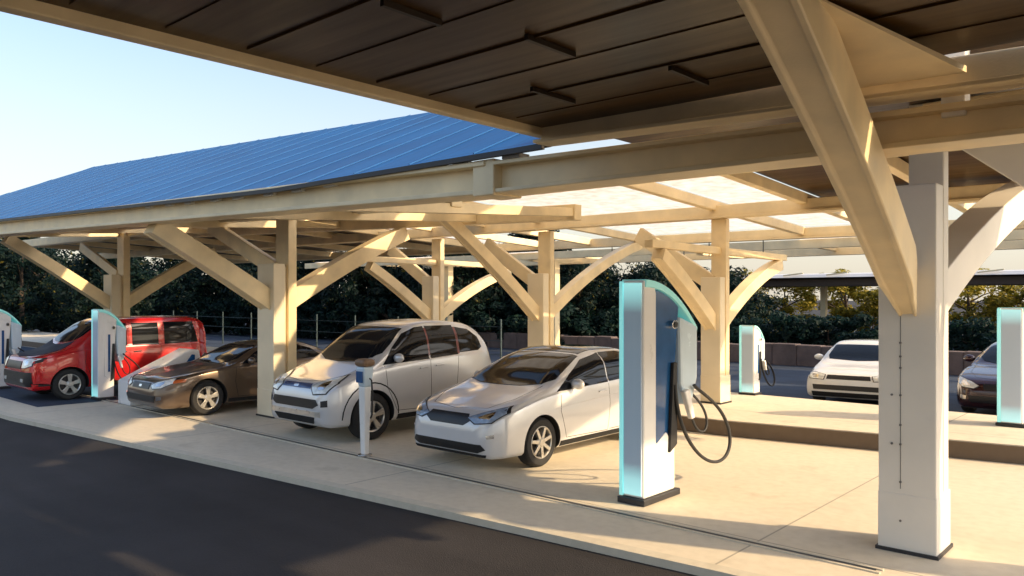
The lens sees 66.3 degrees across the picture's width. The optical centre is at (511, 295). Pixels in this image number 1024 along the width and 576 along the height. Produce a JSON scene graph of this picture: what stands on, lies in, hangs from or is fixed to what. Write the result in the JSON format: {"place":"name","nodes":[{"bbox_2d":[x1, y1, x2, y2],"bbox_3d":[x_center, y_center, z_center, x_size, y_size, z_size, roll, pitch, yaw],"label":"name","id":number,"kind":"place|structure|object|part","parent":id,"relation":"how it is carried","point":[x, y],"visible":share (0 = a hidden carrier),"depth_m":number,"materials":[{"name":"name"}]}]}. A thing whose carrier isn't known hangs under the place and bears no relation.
{"place":"outdoors","nodes":[
{"label":"outdoors","id":0,"kind":"place"},
{"bbox_2d":[118,348,199,405],"bbox_3d":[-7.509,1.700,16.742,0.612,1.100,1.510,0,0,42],"label":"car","id":1,"kind":"object","parent":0,"point":[180,355],"visible":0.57,"depth_m":16.65,"materials":[{"name":"white metal"}]},
{"bbox_2d":[0,300,1020,575],"bbox_3d":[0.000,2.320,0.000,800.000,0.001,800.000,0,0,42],"label":"ground","id":2,"kind":"structure","parent":0,"point":[70,504],"depth_m":7.79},
{"bbox_2d":[0,237,63,277],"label":"evergreen tree","id":3,"kind":"object","parent":2,"relation":"on","point":[26,238],"visible":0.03,"depth_m":62.53,"materials":[{"name":"green plant"}]},
{"bbox_2d":[0,238,73,332],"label":"evergreen tree","id":4,"kind":"object","parent":2,"relation":"on","point":[23,301],"visible":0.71,"depth_m":43.76,"materials":[{"name":"green plant"}]},
{"bbox_2d":[8,247,80,326],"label":"evergreen tree","id":5,"kind":"object","parent":2,"relation":"on","point":[65,256],"visible":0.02,"depth_m":59.67,"materials":[{"name":"green plant"}]},
{"bbox_2d":[0,346,117,406],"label":"asphalt bay","id":6,"kind":"object","parent":2,"relation":"on","point":[31,398],"visible":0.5,"depth_m":17.35,"materials":[{"name":"grey asphalt"}]},
{"bbox_2d":[0,309,23,388],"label":"ev charger","id":7,"kind":"object","parent":6,"relation":"on","point":[10,332],"visible":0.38,"depth_m":19.04,"materials":[{"name":"metal"}]},
{"bbox_2d":[4,315,206,399],"bbox_3d":[-9.442,1.363,18.385,2.139,1.775,3.968,0,0,42],"label":"passenger van","id":8,"kind":"object","parent":6,"relation":"on","point":[62,360],"visible":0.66,"depth_m":17.48,"materials":[{"name":"red paint"}]},
{"bbox_3d":[-8.519,0.877,18.198,0.111,0.518,0.600,0,0,42],"label":"side window","id":9,"kind":"part","parent":8,"relation":"part of","materials":[{"name":"grey glass"}]},
{"bbox_3d":[-7.959,0.870,18.849,0.124,0.525,0.843,0,0,39],"label":"side window","id":10,"kind":"part","parent":8,"relation":"part of","materials":[{"name":"black glass"}]},
{"bbox_2d":[91,309,139,400],"bbox_3d":[-8.671,1.266,17.252,0.495,1.968,0.944,0,0,42],"label":"ev charger","id":11,"kind":"object","parent":6,"relation":"on","point":[108,339],"visible":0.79,"depth_m":16.99,"materials":[{"name":"metal"}]},
{"bbox_2d":[26,323,996,414],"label":"car park","id":12,"kind":"structure","parent":2,"relation":"on","point":[790,381],"depth_m":21.48,"materials":[{"name":"grey asphalt"}]},
{"bbox_2d":[56,311,82,326],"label":"hedge shrub","id":13,"kind":"object","parent":12,"relation":"on","point":[72,322],"visible":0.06,"depth_m":53.68,"materials":[{"name":"green plant"}]},
{"bbox_2d":[48,257,156,307],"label":"evergreen tree","id":14,"kind":"object","parent":12,"relation":"on","point":[66,266],"depth_m":56.04,"materials":[{"name":"green plant"}]},
{"bbox_2d":[39,252,173,322],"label":"evergreen tree","id":15,"kind":"object","parent":12,"relation":"on","point":[81,305],"visible":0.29,"depth_m":41.27,"materials":[{"name":"green plant"}]},
{"bbox_2d":[68,257,161,312],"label":"evergreen tree","id":16,"kind":"object","parent":12,"relation":"on","point":[140,259],"visible":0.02,"depth_m":52.70,"materials":[{"name":"green plant"}]},
{"bbox_2d":[134,293,168,315],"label":"hedge shrub","id":17,"kind":"object","parent":12,"relation":"on","point":[158,298],"visible":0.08,"depth_m":49.88,"materials":[{"name":"green plant"}]},
{"bbox_2d":[149,300,165,314],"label":"hedge shrub","id":18,"kind":"object","parent":12,"relation":"on","point":[158,310],"visible":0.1,"depth_m":48.92,"materials":[{"name":"green plant"}]},
{"bbox_2d":[165,301,187,315],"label":"hedge shrub","id":19,"kind":"object","parent":12,"relation":"on","point":[176,311],"visible":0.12,"depth_m":47.28,"materials":[{"name":"green plant"}]},
{"bbox_2d":[141,257,225,310],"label":"evergreen tree","id":20,"kind":"object","parent":12,"relation":"on","point":[169,263],"visible":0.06,"depth_m":50.25,"materials":[{"name":"green plant"}]},
{"bbox_2d":[157,267,236,332],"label":"evergreen tree","id":21,"kind":"object","parent":12,"relation":"on","point":[191,280],"visible":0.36,"depth_m":46.67,"materials":[{"name":"green plant"}]},
{"bbox_2d":[188,296,228,332],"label":"hedge shrub","id":22,"kind":"object","parent":12,"relation":"on","point":[204,301],"visible":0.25,"depth_m":46.80,"materials":[{"name":"green plant"}]},
{"bbox_2d":[198,297,254,334],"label":"hedge shrub","id":23,"kind":"object","parent":12,"relation":"on","point":[217,309],"visible":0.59,"depth_m":45.32,"materials":[{"name":"green plant"}]},
{"bbox_2d":[223,301,257,335],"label":"hedge shrub","id":24,"kind":"object","parent":12,"relation":"on","point":[236,311],"visible":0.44,"depth_m":44.60,"materials":[{"name":"green plant"}]},
{"bbox_2d":[243,304,257,335],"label":"hedge shrub","id":25,"kind":"object","parent":12,"relation":"on","point":[246,308],"visible":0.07,"depth_m":43.77,"materials":[{"name":"green plant"}]},
{"bbox_2d":[220,261,323,330],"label":"evergreen tree","id":26,"kind":"object","parent":12,"relation":"on","point":[241,265],"visible":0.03,"depth_m":45.19,"materials":[{"name":"green plant"}]},
{"bbox_2d":[232,260,339,331],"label":"evergreen tree","id":27,"kind":"object","parent":12,"relation":"on","point":[252,271],"visible":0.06,"depth_m":42.91,"materials":[{"name":"green plant"}]},
{"bbox_2d":[297,301,308,335],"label":"hedge shrub","id":28,"kind":"object","parent":12,"relation":"on","point":[301,317],"visible":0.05,"depth_m":42.30,"materials":[{"name":"green plant"}]},
{"bbox_2d":[297,303,337,338],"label":"hedge shrub","id":29,"kind":"object","parent":12,"relation":"on","point":[305,320],"visible":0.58,"depth_m":41.20,"materials":[{"name":"green plant"}]},
{"bbox_2d":[309,300,347,339],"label":"hedge shrub","id":30,"kind":"object","parent":12,"relation":"on","point":[327,332],"visible":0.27,"depth_m":40.18,"materials":[{"name":"green plant"}]},
{"bbox_2d":[173,311,501,357],"bbox_3d":[-8.917,1.500,32.856,23.030,1.500,0.060,0,0,42],"label":"steel fence","id":31,"kind":"object","parent":12,"relation":"on","point":[316,331],"visible":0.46,"depth_m":32.02,"materials":[{"name":"grey metal"}]},
{"bbox_2d":[297,251,411,336],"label":"evergreen tree","id":32,"kind":"object","parent":12,"relation":"on","point":[315,299],"visible":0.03,"depth_m":41.84,"materials":[{"name":"green plant"}]},
{"bbox_2d":[326,294,385,328],"bbox_3d":[-7.472,1.085,39.194,3.300,2.464,2.794,0,0,20],"label":"hedge shrub","id":33,"kind":"object","parent":12,"relation":"on","point":[352,311],"visible":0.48,"depth_m":38.51,"materials":[{"name":"green plant"}]},
{"bbox_2d":[318,248,408,331],"bbox_3d":[-6.976,-0.652,40.251,5.824,6.022,5.806,0,0,-12],"label":"evergreen tree","id":34,"kind":"object","parent":12,"relation":"on","point":[348,294],"visible":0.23,"depth_m":38.83,"materials":[{"name":"green plant"}]},
{"bbox_2d":[357,294,404,322],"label":"hedge shrub","id":35,"kind":"object","parent":12,"relation":"on","point":[374,311],"visible":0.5,"depth_m":37.79,"materials":[{"name":"green plant"}]},
{"bbox_2d":[391,302,421,318],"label":"hedge shrub","id":36,"kind":"object","parent":12,"relation":"on","point":[406,311],"visible":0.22,"depth_m":36.70,"materials":[{"name":"green plant"}]},
{"bbox_2d":[376,248,471,317],"bbox_3d":[-4.065,-0.425,40.130,6.410,5.556,6.654,0,0,-22],"label":"evergreen tree","id":37,"kind":"object","parent":12,"relation":"on","point":[406,285],"visible":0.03,"depth_m":38.23,"materials":[{"name":"green plant"}]},
{"bbox_2d":[402,245,522,331],"bbox_3d":[-2.218,-0.527,37.074,5.644,5.744,5.589,0,0,-22],"label":"evergreen tree","id":38,"kind":"object","parent":12,"relation":"on","point":[462,275],"visible":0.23,"depth_m":35.67,"materials":[{"name":"green plant"}]},
{"bbox_2d":[453,300,495,331],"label":"hedge shrub","id":39,"kind":"object","parent":12,"relation":"on","point":[461,314],"visible":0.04,"depth_m":35.65,"materials":[{"name":"green plant"}]},
{"bbox_2d":[463,300,526,343],"bbox_3d":[-1.233,1.216,35.411,3.097,2.209,2.894,0,0,40],"label":"hedge shrub","id":40,"kind":"object","parent":12,"relation":"on","point":[485,319],"visible":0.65,"depth_m":34.90,"materials":[{"name":"green plant"}]},
{"bbox_2d":[496,301,562,339],"bbox_3d":[0.903,1.161,34.570,3.392,2.315,2.812,0,0,-13],"label":"hedge shrub","id":41,"kind":"object","parent":12,"relation":"on","point":[516,313],"visible":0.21,"depth_m":34.12,"materials":[{"name":"green plant"}]},
{"bbox_2d":[474,230,598,332],"bbox_3d":[1.060,-0.753,37.251,6.131,6.232,6.111,0,0,-31],"label":"evergreen tree","id":42,"kind":"object","parent":12,"relation":"on","point":[496,296],"visible":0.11,"depth_m":36.03,"materials":[{"name":"green plant"}]},
{"bbox_2d":[517,302,595,343],"bbox_3d":[2.011,1.286,32.738,3.300,2.038,2.794,0,0,40],"label":"hedge shrub","id":43,"kind":"object","parent":12,"relation":"on","point":[581,325],"visible":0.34,"depth_m":32.54,"materials":[{"name":"green plant"}]},
{"bbox_2d":[560,310,612,335],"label":"hedge shrub","id":44,"kind":"object","parent":12,"relation":"on","point":[595,321],"visible":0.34,"depth_m":33.20,"materials":[{"name":"green plant"}]},
{"bbox_2d":[560,263,622,335],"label":"evergreen tree","id":45,"kind":"object","parent":12,"relation":"on","point":[607,274],"visible":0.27,"depth_m":34.28,"materials":[{"name":"green plant"}]},
{"bbox_2d":[577,267,627,335],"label":"evergreen tree","id":46,"kind":"object","parent":12,"relation":"on","point":[615,282],"visible":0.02,"depth_m":37.04,"materials":[{"name":"green plant"}]},
{"bbox_2d":[589,306,618,337],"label":"hedge shrub","id":47,"kind":"object","parent":12,"relation":"on","point":[610,323],"visible":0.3,"depth_m":32.51,"materials":[{"name":"green plant"}]},
{"bbox_2d":[593,262,681,319],"bbox_3d":[5.715,0.283,34.425,4.159,4.068,4.118,0,0,-18],"label":"evergreen tree","id":48,"kind":"object","parent":12,"relation":"on","point":[652,272],"visible":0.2,"depth_m":33.89,"materials":[{"name":"green plant"}]},
{"bbox_2d":[602,267,678,308],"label":"evergreen tree","id":49,"kind":"object","parent":12,"relation":"on","point":[635,278],"visible":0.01,"depth_m":36.36,"materials":[{"name":"green plant"}]},
{"bbox_2d":[305,229,1023,344],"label":"carport","id":50,"kind":"object","parent":12,"relation":"on","point":[824,247],"visible":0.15,"depth_m":26.83,"materials":[{"name":"paint"}]},
{"bbox_2d":[694,315,738,342],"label":"hedge shrub","id":51,"kind":"object","parent":12,"relation":"on","point":[698,324],"visible":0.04,"depth_m":29.86,"materials":[{"name":"green plant"}]},
{"bbox_2d":[679,267,766,340],"bbox_3d":[8.711,0.541,33.072,3.789,3.545,3.801,0,0,10],"label":"evergreen tree","id":52,"kind":"object","parent":12,"relation":"on","point":[733,285],"visible":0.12,"depth_m":32.41,"materials":[{"name":"green plant"}]},
{"bbox_2d":[477,332,981,375],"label":"stone wall","id":53,"kind":"structure","parent":12,"relation":"on","point":[792,354],"depth_m":25.86,"materials":[{"name":"grey stone"}]},
{"bbox_2d":[670,265,788,337],"bbox_3d":[9.179,0.456,35.854,6.111,3.722,6.131,0,0,35],"label":"evergreen tree","id":54,"kind":"object","parent":12,"relation":"on","point":[766,300],"visible":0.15,"depth_m":34.93,"materials":[{"name":"green plant"}]},
{"bbox_2d":[733,268,767,324],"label":"broadleaf tree","id":55,"kind":"object","parent":12,"relation":"on","point":[748,274],"visible":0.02,"depth_m":46.39,"materials":[{"name":"green plant"}]},
{"bbox_2d":[729,315,786,343],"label":"hedge shrub","id":56,"kind":"object","parent":12,"relation":"on","point":[734,334],"visible":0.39,"depth_m":28.55,"materials":[{"name":"green plant"}]},
{"bbox_2d":[757,310,822,344],"bbox_3d":[9.793,1.389,28.237,2.640,1.820,2.235,0,0,43],"label":"hedge shrub","id":57,"kind":"object","parent":12,"relation":"on","point":[790,324],"visible":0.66,"depth_m":27.50,"materials":[{"name":"green plant"}]},
{"bbox_2d":[757,287,834,332],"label":"broadleaf tree","id":58,"kind":"object","parent":12,"relation":"on","point":[804,304],"visible":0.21,"depth_m":43.77,"materials":[{"name":"green plant"}]},
{"bbox_2d":[618,269,1023,331],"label":"carport","id":59,"kind":"object","parent":12,"relation":"on","point":[823,281],"visible":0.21,"depth_m":35.57,"materials":[{"name":"paint"}]},
{"bbox_2d":[796,314,857,345],"bbox_3d":[11.030,1.461,27.217,2.250,1.678,2.714,0,0,32],"label":"hedge shrub","id":60,"kind":"object","parent":12,"relation":"on","point":[827,336],"visible":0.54,"depth_m":26.95,"materials":[{"name":"green plant"}]},
{"bbox_2d":[804,268,878,334],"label":"broadleaf tree","id":61,"kind":"object","parent":12,"relation":"on","point":[840,307],"visible":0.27,"depth_m":42.74,"materials":[{"name":"green plant"}]},
{"bbox_2d":[807,339,878,400],"bbox_3d":[7.782,1.620,17.278,1.970,1.260,3.810,0,0,34],"label":"compact car","id":62,"kind":"object","parent":12,"relation":"on","point":[849,369],"visible":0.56,"depth_m":16.07,"materials":[{"name":"white paint"}]},
{"bbox_2d":[828,311,878,345],"bbox_3d":[12.203,1.410,26.076,2.315,1.796,2.478,0,0,-24],"label":"hedge shrub","id":63,"kind":"object","parent":12,"relation":"on","point":[862,320],"visible":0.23,"depth_m":26.22,"materials":[{"name":"green plant"}]},
{"bbox_2d":[845,287,951,327],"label":"broadleaf tree","id":64,"kind":"object","parent":12,"relation":"on","point":[872,294],"visible":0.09,"depth_m":41.38,"materials":[{"name":"green plant"}]},
{"bbox_2d":[878,333,964,350],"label":"hedge shrub","id":65,"kind":"object","parent":12,"relation":"on","point":[952,343],"visible":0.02,"depth_m":24.26,"materials":[{"name":"green plant"}]},
{"bbox_2d":[948,316,996,350],"bbox_3d":[14.206,1.462,24.376,2.714,1.676,2.250,0,0,33],"label":"hedge shrub","id":66,"kind":"object","parent":12,"relation":"on","point":[974,332],"visible":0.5,"depth_m":24.05,"materials":[{"name":"green plant"}]},
{"bbox_2d":[957,342,996,411],"bbox_3d":[10.350,1.585,15.750,2.072,1.330,4.510,0,0,42],"label":"sedan","id":67,"kind":"object","parent":12,"relation":"on","point":[977,384],"visible":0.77,"depth_m":14.59,"materials":[{"name":"black paint"}]},
{"bbox_2d":[948,268,1016,341],"bbox_3d":[22.354,0.409,39.117,5.027,3.782,5.528,0,0,31],"label":"broadleaf tree","id":68,"kind":"object","parent":12,"relation":"on","point":[970,307],"visible":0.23,"depth_m":37.59,"materials":[{"name":"green plant"}]},
{"bbox_2d":[979,332,996,348],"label":"hedge shrub","id":69,"kind":"object","parent":12,"relation":"on","point":[986,341],"visible":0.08,"depth_m":22.89,"materials":[{"name":"green plant"}]},
{"bbox_2d":[985,285,1023,323],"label":"broadleaf tree","id":70,"kind":"object","parent":12,"relation":"on","point":[1011,290],"visible":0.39,"depth_m":37.42,"materials":[{"name":"green plant"}]},
{"bbox_2d":[0,346,1023,575],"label":"parking apron","id":71,"kind":"object","parent":2,"relation":"on","point":[817,499],"visible":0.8,"depth_m":9.31,"materials":[{"name":"beige concrete"}]},
{"bbox_2d":[126,339,322,414],"bbox_3d":[-5.465,1.585,16.340,2.072,1.330,4.510,0,0,42],"label":"sedan","id":72,"kind":"object","parent":71,"relation":"on","point":[210,382],"visible":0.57,"depth_m":14.99,"materials":[{"name":"brown metal"}]},
{"bbox_3d":[-5.056,1.163,15.702,0.211,0.334,0.920,0,0,42],"label":"side window","id":73,"kind":"part","parent":72,"relation":"part of","materials":[{"name":"black glass"}]},
{"bbox_3d":[-4.423,1.155,16.410,0.205,0.323,0.860,0,0,42],"label":"side window","id":74,"kind":"part","parent":72,"relation":"part of","materials":[{"name":"black glass"}]},
{"bbox_2d":[0,112,580,418],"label":"solar carport","id":75,"kind":"object","parent":71,"relation":"on","point":[398,176],"visible":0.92,"depth_m":14.36,"materials":[{"name":"paint"}]},
{"bbox_2d":[355,358,374,456],"bbox_3d":[-2.042,1.565,10.980,0.302,1.370,0.210,0,0,42],"label":"payment post","id":76,"kind":"object","parent":71,"relation":"on","point":[364,373],"visible":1,"depth_m":10.95,"materials":[{"name":"silver metal"}]},
{"bbox_2d":[271,319,490,439],"bbox_3d":[-2.152,1.327,13.609,2.166,1.845,3.762,0,0,42],"label":"minivan","id":77,"kind":"object","parent":71,"relation":"on","point":[417,361],"visible":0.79,"depth_m":12.73,"materials":[{"name":"silver metal"}]},
{"bbox_3d":[-1.779,0.803,12.829,0.216,0.593,0.971,0,0,42],"label":"side window","id":78,"kind":"part","parent":77,"relation":"part of","materials":[{"name":"black glass"}]},
{"bbox_3d":[-1.220,0.778,13.455,0.211,0.548,0.631,0,0,42],"label":"side window","id":79,"kind":"part","parent":77,"relation":"part of","materials":[{"name":"black glass"}]},
{"bbox_3d":[-0.777,0.763,13.945,0.166,0.443,0.571,0,0,42],"label":"quarter window","id":80,"kind":"part","parent":77,"relation":"part of","materials":[{"name":"black glass"}]},
{"bbox_2d":[0,411,765,575],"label":"kerb","id":81,"kind":"structure","parent":71,"relation":"on","point":[668,561],"depth_m":8.29,"materials":[{"name":"concrete"}]},
{"bbox_2d":[83,395,875,570],"bbox_3d":[-6.433,2.251,14.799,25.195,0.018,0.060,0,0,42],"label":"slot drain","id":82,"kind":"object","parent":71,"relation":"on","point":[549,497],"visible":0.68,"depth_m":8.47,"materials":[{"name":"metal"}]},
{"bbox_2d":[80,394,883,573],"bbox_3d":[-6.435,2.249,14.800,25.300,0.022,0.120,0,0,42],"label":"drain edging","id":83,"kind":"object","parent":71,"relation":"on","point":[777,550],"visible":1,"depth_m":8.41,"materials":[{"name":"concrete"}]},
{"bbox_2d":[0,0,1023,560],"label":"canopy carport","id":84,"kind":"object","parent":71,"relation":"on","point":[850,96],"visible":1,"depth_m":5.13,"materials":[{"name":"white paint"}]},
{"bbox_2d":[414,344,618,466],"bbox_3d":[0.621,1.505,11.851,2.090,1.489,4.458,0,0,42],"label":"hatchback","id":85,"kind":"object","parent":71,"relation":"on","point":[535,406],"visible":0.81,"depth_m":10.62,"materials":[{"name":"white paint"}]},
{"bbox_3d":[0.927,1.066,11.081,0.231,0.469,1.180,0,0,42],"label":"side window","id":86,"kind":"part","parent":85,"relation":"part of","materials":[{"name":"black glass"}]},
{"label":"side window","id":87,"kind":"part","parent":85,"relation":"part of","materials":[{"name":"grey glass"}]},
{"bbox_2d":[617,279,731,506],"bbox_3d":[1.937,1.035,9.129,0.433,2.430,1.889,0,0,42],"label":"ev charger","id":88,"kind":"object","parent":71,"relation":"on","point":[657,353],"visible":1,"depth_m":8.55,"materials":[{"name":"metal"}]},
{"bbox_2d":[0,12,1023,300],"label":"sky","id":89,"kind":"structure","parent":0,"point":[72,100],"materials":[{"name":"blue"}]},
{"bbox_2d":[22,331,1023,446],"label":"pavement","id":90,"kind":"structure","parent":0,"point":[831,415],"depth_m":13.01,"materials":[{"name":"beige concrete"}]},
{"bbox_2d":[8,150,1023,404],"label":"pergola carport","id":91,"kind":"object","parent":90,"relation":"on","point":[648,210],"visible":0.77,"depth_m":16.17,"materials":[{"name":"paint"}]},
{"bbox_2d":[21,341,1023,463],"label":"step face","id":92,"kind":"object","parent":90,"relation":"attached to","point":[986,452],"visible":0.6,"depth_m":11.77},
{"bbox_2d":[738,325,774,395],"bbox_3d":[5.037,1.295,16.108,0.454,1.409,0.787,0,0,42],"label":"ev charger","id":93,"kind":"object","parent":90,"relation":"on","point":[752,362],"visible":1,"depth_m":15.87,"materials":[{"name":"metal"}]},
{"bbox_2d":[995,308,1023,427],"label":"ev charger","id":94,"kind":"object","parent":90,"relation":"on","point":[1010,367],"visible":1,"depth_m":11.96,"materials":[{"name":"metal"}]}
]}

